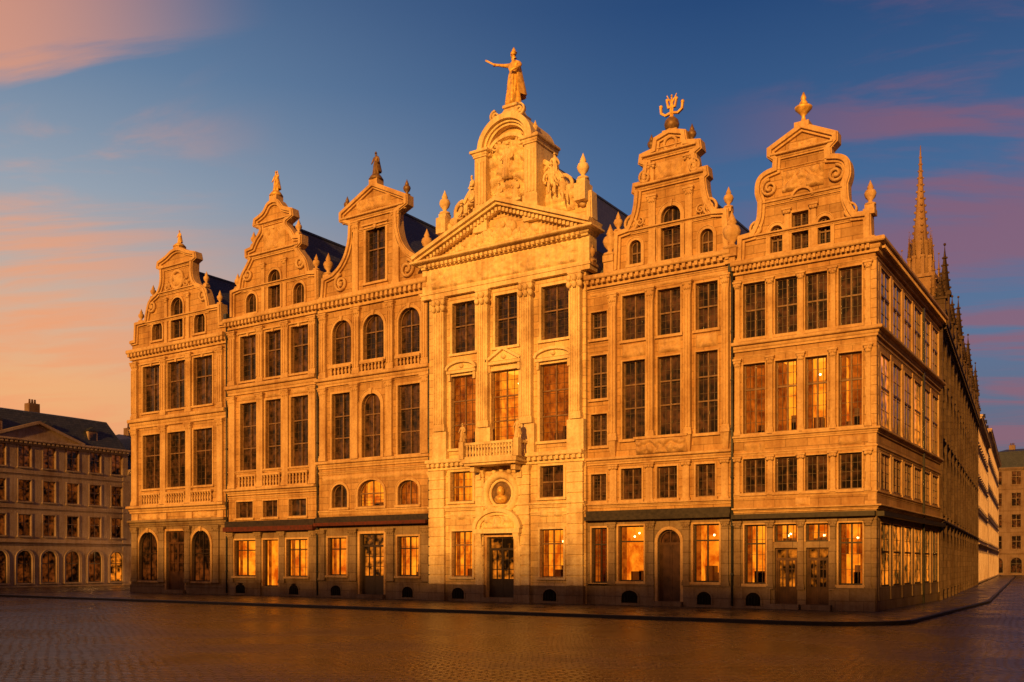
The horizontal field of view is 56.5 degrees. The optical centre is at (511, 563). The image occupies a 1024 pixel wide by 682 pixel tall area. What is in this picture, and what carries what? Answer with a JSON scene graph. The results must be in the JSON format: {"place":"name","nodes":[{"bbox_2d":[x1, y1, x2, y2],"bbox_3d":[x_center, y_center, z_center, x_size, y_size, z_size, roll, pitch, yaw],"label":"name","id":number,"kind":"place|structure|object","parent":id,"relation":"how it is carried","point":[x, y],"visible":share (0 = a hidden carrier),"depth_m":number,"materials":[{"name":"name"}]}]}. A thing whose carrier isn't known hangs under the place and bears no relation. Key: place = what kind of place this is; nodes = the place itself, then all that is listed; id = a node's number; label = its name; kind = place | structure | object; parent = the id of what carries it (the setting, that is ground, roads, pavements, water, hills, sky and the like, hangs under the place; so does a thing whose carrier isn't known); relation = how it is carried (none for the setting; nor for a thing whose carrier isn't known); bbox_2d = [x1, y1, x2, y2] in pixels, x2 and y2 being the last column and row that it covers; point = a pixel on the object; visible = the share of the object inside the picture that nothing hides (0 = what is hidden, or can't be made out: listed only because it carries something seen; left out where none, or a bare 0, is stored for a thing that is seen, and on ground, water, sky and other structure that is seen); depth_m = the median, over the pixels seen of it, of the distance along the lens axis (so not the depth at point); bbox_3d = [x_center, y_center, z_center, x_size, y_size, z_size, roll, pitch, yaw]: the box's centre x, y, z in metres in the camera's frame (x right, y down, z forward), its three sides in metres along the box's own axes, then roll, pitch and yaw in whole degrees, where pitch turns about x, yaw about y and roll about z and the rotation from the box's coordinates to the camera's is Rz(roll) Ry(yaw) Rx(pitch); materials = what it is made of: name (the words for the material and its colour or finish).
{"place":"outdoors","nodes":[
{"label":"outdoors","id":0,"kind":"place"},
{"bbox_2d":[1,576,1013,621],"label":"pavement","id":1,"kind":"structure","parent":0,"point":[984,591],"depth_m":42.07,"materials":[{"name":"stone"}]},
{"bbox_2d":[131,253,231,589],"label":"walls","id":2,"kind":"structure","parent":1,"relation":"on","point":[196,303],"depth_m":60.96,"materials":[{"name":"stone"}]},
{"bbox_2d":[125,247,227,593],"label":"trim","id":3,"kind":"structure","parent":2,"relation":"attached to","point":[188,417],"depth_m":60.80,"materials":[{"name":"stone"}]},
{"bbox_2d":[138,269,222,519],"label":"ornaments","id":4,"kind":"object","parent":3,"relation":"attached to","point":[180,280],"visible":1,"depth_m":61.00,"materials":[{"name":"stone"}]},
{"bbox_2d":[142,298,211,580],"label":"window frames","id":5,"kind":"structure","parent":2,"relation":"attached to","point":[179,439],"depth_m":61.40,"materials":[{"name":"brown wood"}]},
{"bbox_2d":[143,300,211,579],"bbox_3d":[-21.570,-7.705,61.607,7.362,18.769,0.010,0,0,33],"label":"window glass","id":6,"kind":"object","parent":5,"relation":"in","point":[150,479],"visible":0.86,"depth_m":61.64,"materials":[{"name":"glass"}]},
{"bbox_2d":[169,531,184,589],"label":"doors","id":7,"kind":"structure","parent":2,"relation":"attached to","point":[176,579],"depth_m":61.49,"materials":[{"name":"brown wood"}]},
{"bbox_2d":[173,230,185,248],"bbox_3d":[-21.381,-20.751,61.309,0.840,1.390,0.840,0,0,33],"label":"rooftop statue","id":8,"kind":"object","parent":2,"relation":"on","point":[179,242],"visible":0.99,"depth_m":61.20,"materials":[{"name":"stone"}]},
{"bbox_2d":[199,272,236,313],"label":"roof","id":9,"kind":"structure","parent":2,"relation":"on","point":[223,286],"depth_m":62.87,"materials":[{"name":"stone"}]},
{"bbox_2d":[228,205,318,595],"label":"walls","id":10,"kind":"structure","parent":1,"relation":"on","point":[275,211],"depth_m":56.56,"materials":[{"name":"stone"}]},
{"bbox_2d":[237,270,307,585],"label":"window frames","id":11,"kind":"structure","parent":10,"relation":"attached to","point":[252,297],"depth_m":56.52,"materials":[{"name":"brown wood"}]},
{"bbox_2d":[240,272,306,516],"bbox_3d":[-14.174,-8.014,56.732,6.298,18.710,0.001,0,0,33],"label":"window glass","id":12,"kind":"object","parent":11,"relation":"in","point":[247,458],"visible":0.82,"depth_m":56.75,"materials":[{"name":"black glass"}]},
{"bbox_2d":[239,540,306,584],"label":"interiors","id":13,"kind":"object","parent":10,"relation":"in","point":[272,562],"visible":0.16,"depth_m":57.85,"materials":[{"name":"brown wood"}]},
{"bbox_2d":[222,199,324,596],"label":"trim","id":14,"kind":"structure","parent":10,"relation":"attached to","point":[280,313],"depth_m":56.12,"materials":[{"name":"stone"}]},
{"bbox_2d":[236,584,297,593],"bbox_3d":[-14.566,1.500,56.553,5.359,0.560,0.050,0,0,33],"label":"ironwork","id":15,"kind":"object","parent":14,"relation":"attached to","point":[240,588],"visible":1,"depth_m":56.54,"materials":[{"name":"metal"}]},
{"bbox_2d":[223,519,315,531],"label":"awning","id":16,"kind":"structure","parent":14,"relation":"attached to","point":[271,525],"depth_m":56.01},
{"bbox_2d":[234,219,320,400],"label":"ornaments","id":17,"kind":"object","parent":14,"relation":"attached to","point":[273,236],"visible":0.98,"depth_m":56.10,"materials":[{"name":"stone"}]},
{"bbox_2d":[269,170,282,200],"bbox_3d":[-13.957,-22.285,56.422,0.840,1.920,0.840,0,0,33],"label":"rooftop statue","id":18,"kind":"object","parent":10,"relation":"on","point":[275,193],"visible":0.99,"depth_m":56.29,"materials":[{"name":"stone"}]},
{"bbox_2d":[293,226,345,272],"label":"roof","id":19,"kind":"structure","parent":10,"relation":"on","point":[321,247],"depth_m":58.86,"materials":[{"name":"stone"}]},
{"bbox_2d":[588,137,734,601],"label":"walls","id":20,"kind":"structure","parent":1,"relation":"on","point":[675,192],"depth_m":42.79,"materials":[{"name":"stone"}]},
{"bbox_2d":[593,207,718,582],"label":"window frames","id":21,"kind":"structure","parent":20,"relation":"attached to","point":[673,244],"depth_m":42.96,"materials":[{"name":"brown wood"}]},
{"bbox_2d":[595,208,717,541],"bbox_3d":[6.482,-7.127,43.139,6.278,17.614,0.010,0,0,33],"label":"window glass","id":22,"kind":"object","parent":21,"relation":"in","point":[665,392],"visible":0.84,"depth_m":42.80,"materials":[{"name":"black glass"}]},
{"bbox_2d":[584,506,730,600],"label":"doors","id":23,"kind":"structure","parent":20,"relation":"attached to","point":[670,571],"depth_m":42.60,"materials":[{"name":"brown wood"}]},
{"bbox_2d":[596,525,718,581],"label":"interiors","id":24,"kind":"object","parent":20,"relation":"attached to","point":[632,560],"visible":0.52,"depth_m":44.22,"materials":[{"name":"brown wood"}]},
{"bbox_2d":[583,127,736,607],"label":"trim","id":25,"kind":"structure","parent":20,"relation":"attached to","point":[612,590],"depth_m":42.49,"materials":[{"name":"stone"}]},
{"bbox_2d":[590,93,740,453],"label":"ornaments","id":26,"kind":"object","parent":25,"relation":"attached to","point":[731,232],"visible":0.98,"depth_m":42.32,"materials":[{"name":"stone"}]},
{"bbox_2d":[622,590,710,604],"bbox_3d":[6.821,1.500,42.472,4.313,0.560,0.050,0,0,33],"label":"ironwork","id":27,"kind":"object","parent":25,"relation":"attached to","point":[703,598],"visible":1,"depth_m":43.24,"materials":[{"name":"metal"}]},
{"bbox_2d":[600,204,749,272],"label":"roof","id":28,"kind":"structure","parent":20,"relation":"on","point":[744,229],"depth_m":49.34,"materials":[{"name":"stone"}]},
{"bbox_2d":[733,132,877,609],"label":"walls","id":29,"kind":"structure","parent":1,"relation":"on","point":[831,203],"depth_m":39.27,"materials":[{"name":"stone"}]},
{"bbox_2d":[745,212,861,584],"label":"window frames","id":30,"kind":"structure","parent":29,"relation":"attached to","point":[788,305],"depth_m":39.54,"materials":[{"name":"brown wood"}]},
{"bbox_2d":[747,214,861,586],"bbox_3d":[12.044,-6.410,39.477,4.899,16.180,0.010,0,0,33],"label":"window glass","id":31,"kind":"object","parent":30,"relation":"in","point":[846,302],"visible":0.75,"depth_m":39.34,"materials":[{"name":"black glass"}]},
{"bbox_2d":[731,510,875,604],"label":"doors","id":32,"kind":"structure","parent":29,"relation":"attached to","point":[817,595],"depth_m":39.23,"materials":[{"name":"brown wood"}]},
{"bbox_2d":[747,354,861,582],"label":"interiors","id":33,"kind":"object","parent":29,"relation":"attached to","point":[846,528],"visible":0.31,"depth_m":40.54,"materials":[{"name":"brown wood"}]},
{"bbox_2d":[744,92,876,504],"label":"ornaments","id":34,"kind":"object","parent":29,"relation":"attached to","point":[795,181],"visible":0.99,"depth_m":39.06,"materials":[{"name":"stone"}]},
{"bbox_2d":[730,119,948,611],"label":"trim","id":35,"kind":"structure","parent":29,"relation":"attached to","point":[863,597],"depth_m":39.07,"materials":[{"name":"stone"}]},
{"bbox_2d":[746,593,759,605],"bbox_3d":[10.182,1.500,40.259,0.637,0.560,0.050,0,0,33],"label":"ironwork","id":36,"kind":"object","parent":35,"relation":"attached to","point":[752,599],"visible":1,"depth_m":40.27,"materials":[{"name":"metal"}]},
{"bbox_2d":[877,511,945,526],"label":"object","id":37,"kind":"structure","parent":35,"relation":"attached to","point":[891,515],"depth_m":41.74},
{"bbox_2d":[923,308,924,602],"bbox_3d":[19.645,-5.146,45.469,0.090,14.092,0.100,0,0,33],"label":"pilaster","id":38,"kind":"object","parent":35,"relation":"attached to","point":[924,457],"visible":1,"depth_m":45.41,"materials":[{"name":"stone"}]},
{"bbox_2d":[0,575,1023,681],"bbox_3d":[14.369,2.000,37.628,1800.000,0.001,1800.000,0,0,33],"label":"ground","id":39,"kind":"structure","parent":0,"point":[57,640],"depth_m":23.02,"materials":[{"name":"grey stone"}]},
{"bbox_2d":[0,424,122,587],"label":"walls","id":40,"kind":"structure","parent":39,"relation":"on","point":[37,432],"depth_m":83.63,"materials":[{"name":"beige stone"}]},
{"bbox_2d":[0,443,121,582],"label":"window frames","id":41,"kind":"structure","parent":40,"relation":"attached to","point":[71,524],"depth_m":84.77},
{"bbox_2d":[0,444,120,582],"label":"window glass","id":42,"kind":"object","parent":41,"relation":"in","point":[51,555],"visible":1,"depth_m":84.62,"materials":[{"name":"black glass"}]},
{"bbox_2d":[0,399,125,449],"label":"roof","id":43,"kind":"structure","parent":40,"relation":"on","point":[87,432],"depth_m":86.00,"materials":[{"name":"grey tile"}]},
{"bbox_2d":[0,421,130,584],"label":"trim","id":44,"kind":"structure","parent":40,"relation":"attached to","point":[81,446],"depth_m":84.17,"materials":[{"name":"beige stone"}]},
{"bbox_2d":[318,189,427,594],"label":"walls","id":45,"kind":"structure","parent":39,"relation":"on","point":[390,483],"depth_m":52.31,"materials":[{"name":"stone"}]},
{"bbox_2d":[312,182,428,599],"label":"trim","id":46,"kind":"structure","parent":45,"relation":"attached to","point":[353,301],"depth_m":51.83,"materials":[{"name":"stone"}]},
{"bbox_2d":[331,586,412,596],"bbox_3d":[-7.708,1.500,52.002,5.934,0.560,0.050,0,0,33],"label":"ironwork","id":47,"kind":"object","parent":46,"relation":"attached to","point":[406,591],"visible":1,"depth_m":50.76,"materials":[{"name":"metal"}]},
{"bbox_2d":[369,152,383,186],"bbox_3d":[-7.430,-21.534,52.124,0.840,1.994,0.840,0,0,33],"label":"rooftop statue","id":48,"kind":"object","parent":46,"relation":"on","point":[375,176],"visible":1,"depth_m":51.98,"materials":[{"name":"stone"}]},
{"bbox_2d":[322,180,431,481],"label":"ornaments","id":49,"kind":"object","parent":46,"relation":"on","point":[374,202],"visible":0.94,"depth_m":51.84,"materials":[{"name":"stone"}]},
{"bbox_2d":[313,513,428,594],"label":"doors","id":50,"kind":"structure","parent":45,"relation":"attached to","point":[374,584],"depth_m":52.20,"materials":[{"name":"brown wood"}]},
{"bbox_2d":[330,227,419,575],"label":"window frames","id":51,"kind":"structure","parent":45,"relation":"attached to","point":[374,413],"depth_m":52.25,"materials":[{"name":"brown wood"}]},
{"bbox_2d":[336,228,419,575],"bbox_3d":[-7.464,-8.316,52.285,6.649,19.993,0.010,0,0,33],"label":"window glass","id":52,"kind":"object","parent":51,"relation":"in","point":[368,539],"visible":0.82,"depth_m":52.27,"materials":[{"name":"black glass"}]},
{"bbox_2d":[333,481,417,574],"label":"interiors","id":53,"kind":"object","parent":45,"relation":"attached to","point":[405,559],"visible":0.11,"depth_m":52.89,"materials":[{"name":"brown wood"}]},
{"bbox_2d":[404,213,438,252],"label":"roof","id":54,"kind":"structure","parent":45,"relation":"on","point":[415,228],"depth_m":53.76,"materials":[{"name":"stone"}]},
{"bbox_2d":[0,576,1016,625],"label":"kerb","id":55,"kind":"structure","parent":39,"relation":"on","point":[900,622],"depth_m":37.41,"materials":[{"name":"stone"}]},
{"bbox_2d":[429,127,602,603],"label":"walls","id":56,"kind":"structure","parent":39,"relation":"on","point":[537,521],"depth_m":46.17,"materials":[{"name":"stone"}]},
{"bbox_2d":[223,264,733,605],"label":"rain downpipes","id":57,"kind":"object","parent":56,"relation":"attached to","point":[226,316],"visible":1,"depth_m":49.70,"materials":[{"name":"metal"}]},
{"bbox_2d":[489,537,513,597],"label":"doors","id":58,"kind":"structure","parent":56,"relation":"attached to","point":[503,587],"depth_m":47.37,"materials":[{"name":"brown wood"}]},
{"bbox_2d":[409,101,604,603],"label":"trim","id":59,"kind":"structure","parent":56,"relation":"attached to","point":[540,149],"depth_m":46.37,"materials":[{"name":"stone"}]},
{"bbox_2d":[452,588,555,600],"bbox_3d":[-0.471,1.500,47.010,6.193,0.560,0.050,0,0,33],"label":"ironwork","id":60,"kind":"object","parent":59,"relation":"attached to","point":[548,594],"visible":1,"depth_m":45.68,"materials":[{"name":"metal"}]},
{"bbox_2d":[485,47,526,104],"bbox_3d":[-0.260,-24.140,47.630,2.239,2.960,1.062,0,0,33],"label":"gilded statue","id":61,"kind":"object","parent":59,"relation":"on","point":[516,90],"visible":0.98,"depth_m":47.10,"materials":[{"name":"gold metal"}]},
{"bbox_2d":[431,102,589,528],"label":"ornaments","id":62,"kind":"object","parent":59,"relation":"on","point":[506,166],"visible":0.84,"depth_m":46.71,"materials":[{"name":"beige stone"}]},
{"bbox_2d":[453,284,568,577],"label":"window frames","id":63,"kind":"structure","parent":56,"relation":"attached to","point":[514,416],"depth_m":47.14,"materials":[{"name":"brown wood"}]},
{"bbox_2d":[457,286,568,578],"bbox_3d":[-0.079,-5.805,47.194,6.987,14.970,0.010,0,0,33],"label":"window glass","id":64,"kind":"object","parent":63,"relation":"in","point":[508,543],"visible":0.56,"depth_m":47.13,"materials":[{"name":"glass"}]},
{"bbox_2d":[455,364,568,575],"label":"interiors","id":65,"kind":"object","parent":56,"relation":"attached to","point":[549,409],"visible":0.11,"depth_m":48.77,"materials":[{"name":"brown wood"}]},
{"bbox_2d":[560,169,627,274],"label":"roof","id":66,"kind":"structure","parent":56,"relation":"on","point":[607,211],"depth_m":53.08,"materials":[{"name":"stone"}]},
{"bbox_2d":[878,255,939,610],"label":"walls","id":67,"kind":"structure","parent":39,"relation":"on","point":[886,602],"depth_m":42.73,"materials":[{"name":"stone"}]},
{"bbox_2d":[878,262,939,600],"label":"trim","id":68,"kind":"structure","parent":67,"relation":"attached to","point":[913,380],"depth_m":42.02,"materials":[{"name":"stone"}]},
{"bbox_2d":[881,269,937,586],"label":"window frames","id":69,"kind":"structure","parent":67,"relation":"attached to","point":[907,323],"depth_m":42.77,"materials":[{"name":"brown wood"}]},
{"bbox_2d":[881,272,936,584],"bbox_3d":[18.328,-5.479,43.732,0.001,12.820,13.050,0,0,33],"label":"window glass","id":70,"kind":"object","parent":69,"relation":"in","point":[898,433],"visible":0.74,"depth_m":41.54,"materials":[{"name":"glass"}]},
{"bbox_2d":[933,243,980,599],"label":"gothic guild hall","id":71,"kind":"structure","parent":39,"relation":"on","point":[960,410],"depth_m":59.83,"materials":[{"name":"beige stone"}]},
{"bbox_2d":[901,145,940,296],"bbox_3d":[23.742,-11.150,55.403,2.181,26.300,2.185,0,0,33],"label":"gothic spire turret","id":72,"kind":"object","parent":71,"relation":"on","point":[920,260],"visible":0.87,"depth_m":55.02,"materials":[{"name":"beige stone"}]},
{"bbox_2d":[978,445,986,583],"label":"walls","id":73,"kind":"structure","parent":39,"relation":"on","point":[980,541],"depth_m":97.06,"materials":[{"name":"beige stone"}]},
{"bbox_2d":[978,414,991,582],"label":"trim","id":74,"kind":"structure","parent":73,"relation":"attached to","point":[984,443],"depth_m":95.84,"materials":[{"name":"beige stone"}]},
{"bbox_2d":[988,456,997,579],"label":"walls","id":75,"kind":"structure","parent":39,"relation":"on","point":[989,545],"depth_m":125.18,"materials":[{"name":"beige stone"}]},
{"bbox_2d":[987,428,1001,578],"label":"trim","id":76,"kind":"structure","parent":75,"relation":"attached to","point":[993,534],"depth_m":127.47,"materials":[{"name":"beige stone"}]},
{"bbox_2d":[999,470,1023,574],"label":"walls","id":77,"kind":"structure","parent":39,"relation":"on","point":[1006,514],"depth_m":168.80,"materials":[{"name":"beige stone"}]},
{"bbox_2d":[999,471,1021,563],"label":"window frames","id":78,"kind":"structure","parent":77,"relation":"attached to","point":[1011,516],"depth_m":168.65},
{"bbox_2d":[999,471,1021,572],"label":"window glass","id":79,"kind":"object","parent":78,"relation":"in","point":[1016,540],"visible":0.7,"depth_m":168.46,"materials":[{"name":"glass"}]},
{"bbox_2d":[998,443,1023,467],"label":"roof","id":80,"kind":"structure","parent":77,"relation":"on","point":[1012,456],"depth_m":169.30,"materials":[{"name":"grey tile"}]},
{"bbox_2d":[999,467,1023,573],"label":"trim","id":81,"kind":"structure","parent":77,"relation":"attached to","point":[1011,468],"depth_m":168.34,"materials":[{"name":"beige stone"}]},
{"bbox_2d":[0,0,1023,451],"label":"sky","id":82,"kind":"structure","parent":0,"point":[126,126],"materials":[{"name":"blue"}]},
{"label":"walls","id":83,"kind":"object","parent":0,"visible":0},
{"bbox_2d":[116,424,130,469],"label":"roof","id":84,"kind":"structure","parent":83,"relation":"on","point":[125,439],"depth_m":91.54,"materials":[{"name":"grey tile"}]},
{"bbox_2d":[128,470,130,584],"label":"trim","id":85,"kind":"structure","parent":83,"relation":"attached to","point":[129,531],"depth_m":89.50,"materials":[{"name":"beige stone"}]}
]}

